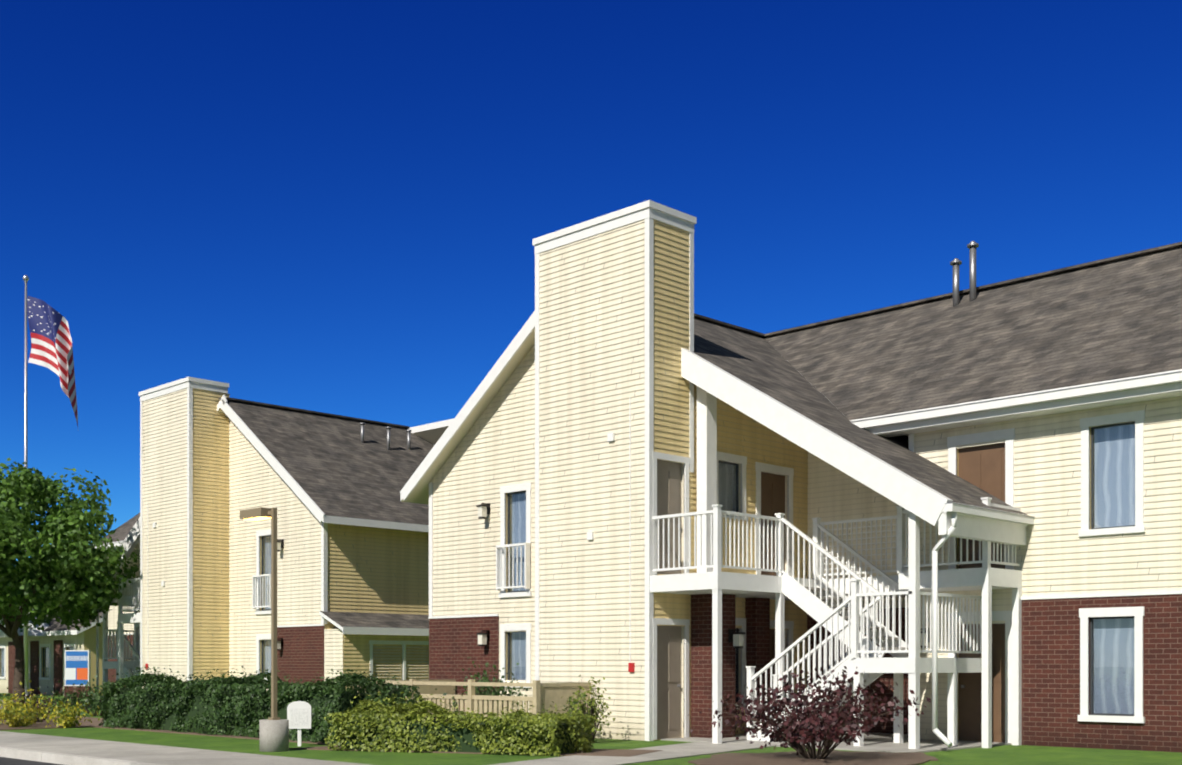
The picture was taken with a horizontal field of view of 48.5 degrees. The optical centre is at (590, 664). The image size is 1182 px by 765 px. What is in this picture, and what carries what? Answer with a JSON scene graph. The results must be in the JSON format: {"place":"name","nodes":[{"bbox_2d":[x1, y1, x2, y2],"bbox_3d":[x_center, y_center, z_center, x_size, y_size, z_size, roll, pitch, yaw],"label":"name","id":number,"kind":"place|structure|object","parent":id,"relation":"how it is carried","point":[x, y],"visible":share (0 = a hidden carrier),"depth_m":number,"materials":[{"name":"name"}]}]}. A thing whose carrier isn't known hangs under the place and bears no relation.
{"place":"outdoors","nodes":[
{"label":"outdoors","id":0,"kind":"place"},
{"bbox_2d":[0,757,62,764],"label":"road","id":1,"kind":"structure","parent":0,"point":[7,761],"depth_m":20.25,"materials":[{"name":"grey asphalt"}]},
{"bbox_2d":[0,731,774,764],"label":"sidewalk","id":2,"kind":"structure","parent":0,"point":[155,754],"depth_m":20.20,"materials":[{"name":"concrete"}]},
{"bbox_2d":[0,693,1181,764],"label":"lawn","id":3,"kind":"structure","parent":0,"point":[1019,755],"depth_m":20.44,"materials":[{"name":"green plant"}]},
{"bbox_2d":[23,275,77,702],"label":"flag pole","id":4,"kind":"object","parent":3,"relation":"on","point":[51,345],"visible":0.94,"depth_m":47.20,"materials":[{"name":"silver metal"}]},
{"bbox_2d":[0,605,102,695],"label":"entrance","id":5,"kind":"object","parent":3,"relation":"on","point":[51,643],"visible":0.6,"depth_m":59.98,"materials":[{"name":"beige"}]},
{"bbox_2d":[0,458,139,705],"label":"tree","id":6,"kind":"object","parent":3,"relation":"on","point":[66,566],"visible":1,"depth_m":40.31,"materials":[{"name":"green plant"}]},
{"bbox_2d":[44,675,106,715],"bbox_3d":[-13.394,0.834,35.452,2.742,1.117,3.101,0,0,45],"label":"dark shrub","id":7,"kind":"object","parent":3,"relation":"on","point":[96,700],"visible":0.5,"depth_m":35.29,"materials":[{"name":"green plant"}]},
{"bbox_2d":[64,650,90,697],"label":"pylon sign","id":8,"kind":"object","parent":3,"relation":"on","point":[77,667],"visible":0.73,"depth_m":54.80,"materials":[{"name":"multicoloured plastic"}]},
{"bbox_2d":[240,507,288,751],"bbox_3d":[-5.285,-0.548,21.234,1.030,3.960,0.460,0,0,45],"label":"lamp post","id":9,"kind":"object","parent":3,"relation":"on","point":[273,732],"visible":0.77,"depth_m":21.00,"materials":[{"name":"metal"}]},
{"bbox_2d":[93,377,453,704],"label":"residence building","id":10,"kind":"structure","parent":3,"relation":"on","point":[352,528],"depth_m":38.62,"materials":[{"name":"beige wood"}]},
{"bbox_2d":[287,701,310,745],"bbox_3d":[-4.947,0.997,22.247,0.400,0.770,0.078,0,0,-5],"label":"info sign","id":11,"kind":"object","parent":3,"relation":"on","point":[299,715],"visible":0.96,"depth_m":22.21,"materials":[{"name":"white"}]},
{"bbox_2d":[319,611,428,689],"bbox_3d":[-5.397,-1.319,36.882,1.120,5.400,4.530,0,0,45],"label":"annex","id":12,"kind":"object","parent":3,"relation":"on","point":[392,645],"depth_m":36.05,"materials":[{"name":"beige wood"}]},
{"bbox_2d":[0,714,937,764],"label":"mulch bed","id":13,"kind":"object","parent":3,"relation":"on","point":[835,757],"visible":0.54,"depth_m":19.70,"materials":[{"name":"brown soil"}]},
{"bbox_2d":[0,693,27,721],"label":"yellow plant","id":14,"kind":"object","parent":13,"relation":"on","point":[7,701],"visible":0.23,"depth_m":29.99,"materials":[{"name":"yellow plant"}]},
{"bbox_2d":[0,687,56,726],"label":"yellow plant","id":15,"kind":"object","parent":13,"relation":"on","point":[11,719],"visible":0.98,"depth_m":28.56,"materials":[{"name":"yellow plant"}]},
{"bbox_2d":[0,680,60,724],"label":"yellow plant","id":16,"kind":"object","parent":13,"relation":"on","point":[28,707],"visible":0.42,"depth_m":29.64,"materials":[{"name":"yellow plant"}]},
{"bbox_2d":[15,686,67,721],"bbox_3d":[-13.251,0.951,31.228,1.283,0.878,1.389,0,0,45],"label":"shrub","id":17,"kind":"object","parent":13,"relation":"on","point":[38,706],"visible":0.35,"depth_m":31.25,"materials":[{"name":"green plant"}]},
{"bbox_2d":[38,698,99,727],"bbox_3d":[-11.406,1.059,28.834,1.230,0.652,1.366,0,0,45],"label":"yellow plant","id":18,"kind":"object","parent":13,"relation":"on","point":[68,722],"visible":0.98,"depth_m":28.62,"materials":[{"name":"yellow plant"}]},
{"bbox_2d":[98,664,422,743],"bbox_3d":[-7.011,0.694,26.332,9.895,1.412,2.113,0,0,45],"label":"tall hedge","id":19,"kind":"object","parent":13,"relation":"on","point":[230,705],"visible":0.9,"depth_m":25.43,"materials":[{"name":"green plant"}]},
{"bbox_2d":[324,691,595,755],"bbox_3d":[-2.118,0.910,21.002,4.453,0.974,1.857,0,0,22],"label":"hedge","id":20,"kind":"object","parent":13,"relation":"on","point":[547,734],"visible":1,"depth_m":20.56,"materials":[{"name":"green plant"}]},
{"bbox_2d":[687,666,930,758],"bbox_3d":[3.025,0.670,18.912,3.676,1.444,3.261,0,0,45],"label":"purple shrub","id":21,"kind":"object","parent":13,"relation":"on","point":[796,733],"visible":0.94,"depth_m":18.81,"materials":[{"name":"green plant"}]},
{"bbox_2d":[358,679,591,720],"bbox_3d":[-2.050,0.832,26.722,5.600,1.100,2.650,0,0,45],"label":"patio fence","id":22,"kind":"object","parent":3,"relation":"on","point":[547,695],"visible":0.29,"depth_m":24.71,"materials":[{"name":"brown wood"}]},
{"bbox_2d":[435,657,527,720],"bbox_3d":[-1.999,0.616,25.923,1.857,1.545,1.794,0,0,8],"label":"shrub","id":23,"kind":"object","parent":3,"relation":"on","point":[488,691],"visible":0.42,"depth_m":25.76,"materials":[{"name":"green plant"}]},
{"bbox_2d":[563,695,603,722],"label":"shrub","id":24,"kind":"object","parent":3,"relation":"on","point":[584,696],"visible":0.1,"depth_m":23.95,"materials":[{"name":"green plant"}]},
{"bbox_2d":[561,675,614,740],"bbox_3d":[-0.044,0.780,23.016,0.939,1.212,1.149,0,0,-17],"label":"shrub","id":25,"kind":"object","parent":3,"relation":"on","point":[590,710],"visible":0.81,"depth_m":23.01,"materials":[{"name":"green plant"}]},
{"bbox_2d":[0,0,1181,560],"label":"sky","id":26,"kind":"structure","parent":0,"point":[338,207],"materials":[{"name":"blue"}]},
{"bbox_2d":[400,200,1181,752],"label":"residence building","id":27,"kind":"structure","parent":0,"point":[650,496],"depth_m":24.09,"materials":[{"name":"beige wood"}]},
{"label":"ground","id":28,"kind":"structure","parent":0,"visible":0},
{"bbox_2d":[0,746,162,764],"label":"kerb","id":29,"kind":"structure","parent":28,"relation":"on","point":[45,756],"depth_m":19.94,"materials":[{"name":"concrete"}]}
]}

